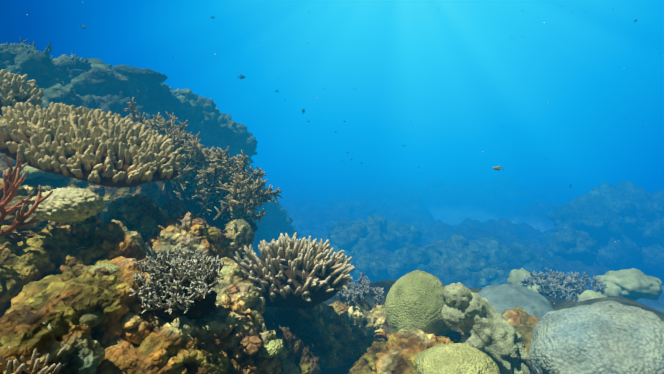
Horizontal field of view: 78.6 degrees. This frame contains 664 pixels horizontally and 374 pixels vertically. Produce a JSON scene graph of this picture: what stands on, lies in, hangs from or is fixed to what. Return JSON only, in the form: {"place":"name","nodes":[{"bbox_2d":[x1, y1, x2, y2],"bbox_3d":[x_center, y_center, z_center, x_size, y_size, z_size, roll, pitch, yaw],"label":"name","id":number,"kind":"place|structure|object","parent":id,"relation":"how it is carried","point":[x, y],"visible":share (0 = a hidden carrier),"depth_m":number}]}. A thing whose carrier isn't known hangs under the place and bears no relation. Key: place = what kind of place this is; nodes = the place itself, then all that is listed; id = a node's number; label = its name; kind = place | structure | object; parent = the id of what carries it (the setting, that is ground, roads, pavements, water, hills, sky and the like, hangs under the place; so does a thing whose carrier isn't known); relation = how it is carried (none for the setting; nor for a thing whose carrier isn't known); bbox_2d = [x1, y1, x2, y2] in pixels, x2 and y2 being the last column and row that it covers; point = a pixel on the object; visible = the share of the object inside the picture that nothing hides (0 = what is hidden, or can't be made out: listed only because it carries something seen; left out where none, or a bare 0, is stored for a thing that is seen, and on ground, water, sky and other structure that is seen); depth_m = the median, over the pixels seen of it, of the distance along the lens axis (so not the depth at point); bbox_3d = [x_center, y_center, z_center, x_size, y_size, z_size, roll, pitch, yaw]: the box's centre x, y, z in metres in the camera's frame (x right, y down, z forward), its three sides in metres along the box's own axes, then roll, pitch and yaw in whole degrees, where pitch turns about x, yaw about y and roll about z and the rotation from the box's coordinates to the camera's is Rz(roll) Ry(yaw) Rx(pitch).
{"place":"outdoors","nodes":[
{"label":"outdoors","id":0,"kind":"place"},
{"bbox_2d":[0,0,663,155],"label":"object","id":1,"kind":"structure","parent":0,"point":[427,76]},
{"bbox_2d":[1,2,663,332],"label":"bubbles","id":2,"kind":"object","parent":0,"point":[325,89],"visible":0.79,"depth_m":1.39},
{"bbox_2d":[79,16,636,187],"bbox_3d":[0.423,-1.160,5.326,6.140,1.963,3.604,3,7,27],"label":"fish","id":3,"kind":"object","parent":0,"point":[240,76],"visible":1,"depth_m":5.00},
{"bbox_2d":[251,151,663,373],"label":"seabed","id":4,"kind":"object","parent":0,"point":[310,185],"depth_m":20.06},
{"bbox_2d":[0,43,300,264],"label":"reef rock","id":5,"kind":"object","parent":4,"relation":"on","point":[223,131],"visible":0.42,"depth_m":3.35},
{"bbox_2d":[3,37,218,117],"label":"corals","id":6,"kind":"object","parent":5,"relation":"on","point":[98,79],"visible":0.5,"depth_m":2.93},
{"bbox_2d":[0,118,539,373],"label":"reef rock","id":7,"kind":"object","parent":4,"relation":"on","point":[47,276],"visible":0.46,"depth_m":1.03},
{"bbox_2d":[0,153,53,252],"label":"red branching coral","id":8,"kind":"object","parent":7,"relation":"on","point":[9,187],"visible":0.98,"depth_m":0.97},
{"bbox_2d":[29,187,105,222],"bbox_3d":[-0.663,0.044,1.024,0.176,0.089,0.131,0,6,1],"label":"cauliflower coral","id":9,"kind":"object","parent":7,"relation":"on","point":[62,204],"visible":0.98,"depth_m":0.98},
{"bbox_2d":[0,69,184,187],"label":"table coral","id":10,"kind":"object","parent":7,"relation":"on","point":[100,147],"visible":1,"depth_m":1.24},
{"bbox_2d":[5,165,284,357],"bbox_3d":[0.005,0.379,1.577,2.783,0.911,1.267,0,6,1],"label":"coral","id":11,"kind":"object","parent":7,"relation":"on","point":[273,348],"visible":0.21,"depth_m":1.05},
{"bbox_2d":[127,206,168,359],"bbox_3d":[-0.099,0.377,1.491,3.150,0.752,1.336,0,6,1],"label":"pale reef crust","id":12,"kind":"object","parent":7,"relation":"on","point":[133,209],"visible":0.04,"depth_m":1.35},
{"bbox_2d":[137,202,162,239],"bbox_3d":[-0.652,0.129,1.386,0.173,0.157,0.099,0,6,1],"label":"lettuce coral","id":13,"kind":"object","parent":7,"relation":"on","point":[151,210],"visible":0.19,"depth_m":1.36},
{"bbox_2d":[162,199,187,216],"bbox_3d":[-0.584,0.107,1.501,0.104,0.124,0.094,0,6,1],"label":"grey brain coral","id":14,"kind":"object","parent":7,"relation":"on","point":[173,207],"visible":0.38,"depth_m":1.47},
{"bbox_2d":[0,232,354,373],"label":"branching coral","id":15,"kind":"object","parent":7,"relation":"on","point":[305,275],"visible":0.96,"depth_m":1.35},
{"bbox_2d":[129,245,225,319],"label":"coral bush tips","id":16,"kind":"object","parent":7,"relation":"on","point":[189,293],"visible":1,"depth_m":0.93},
{"bbox_2d":[8,132,358,338],"bbox_3d":[-0.035,0.262,1.450,3.161,1.077,1.675,0,6,1],"label":"brown reef crust","id":17,"kind":"object","parent":7,"relation":"on","point":[92,319],"visible":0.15,"depth_m":1.11},
{"bbox_2d":[5,185,376,356],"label":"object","id":18,"kind":"object","parent":7,"relation":"on","point":[249,346],"visible":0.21,"depth_m":1.00},
{"bbox_2d":[43,206,360,330],"bbox_3d":[-0.092,0.289,1.951,2.107,1.043,1.650,-4,7,-34],"label":"cauliflower reef crust","id":19,"kind":"object","parent":7,"relation":"on","point":[122,209],"visible":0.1,"depth_m":1.35},
{"bbox_2d":[124,97,282,231],"bbox_3d":[-0.661,-0.050,1.862,0.893,0.732,0.356,2,6,22],"label":"staghorn coral","id":20,"kind":"object","parent":7,"relation":"on","point":[244,195],"visible":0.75,"depth_m":1.76},
{"bbox_2d":[225,219,254,245],"bbox_3d":[-0.371,0.197,1.619,0.124,0.138,0.111,0,6,1],"label":"coral","id":21,"kind":"object","parent":7,"relation":"on","point":[250,230],"visible":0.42,"depth_m":1.59},
{"bbox_2d":[337,268,606,309],"bbox_3d":[0.860,0.580,2.256,1.973,0.475,0.329,-3,7,-27],"label":"branching coral","id":22,"kind":"object","parent":7,"relation":"on","point":[559,285],"visible":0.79,"depth_m":2.45},
{"bbox_2d":[477,284,554,318],"bbox_3d":[0.961,0.675,2.169,0.440,0.294,0.418,0,6,1],"label":"boulder coral","id":23,"kind":"object","parent":7,"relation":"on","point":[502,298],"visible":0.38,"depth_m":2.08},
{"bbox_2d":[292,176,663,287],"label":"reef rock bommies","id":24,"kind":"object","parent":4,"relation":"on","point":[593,225],"visible":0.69,"depth_m":8.44},
{"bbox_2d":[441,282,530,373],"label":"knob coral","id":25,"kind":"object","parent":4,"relation":"on","point":[481,323],"visible":0.94,"depth_m":1.30},
{"bbox_2d":[507,268,662,301],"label":"coral","id":26,"kind":"object","parent":4,"relation":"on","point":[633,284],"visible":0.69,"depth_m":2.58},
{"bbox_2d":[529,301,663,373],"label":"boulder coral","id":27,"kind":"object","parent":4,"relation":"on","point":[608,337],"visible":1,"depth_m":1.08},
{"bbox_2d":[492,166,503,170],"bbox_3d":[1.221,-0.138,2.980,0.087,0.039,0.009,1,6,7],"label":"fish","id":28,"kind":"object","parent":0,"point":[499,168],"visible":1,"depth_m":2.98}
]}

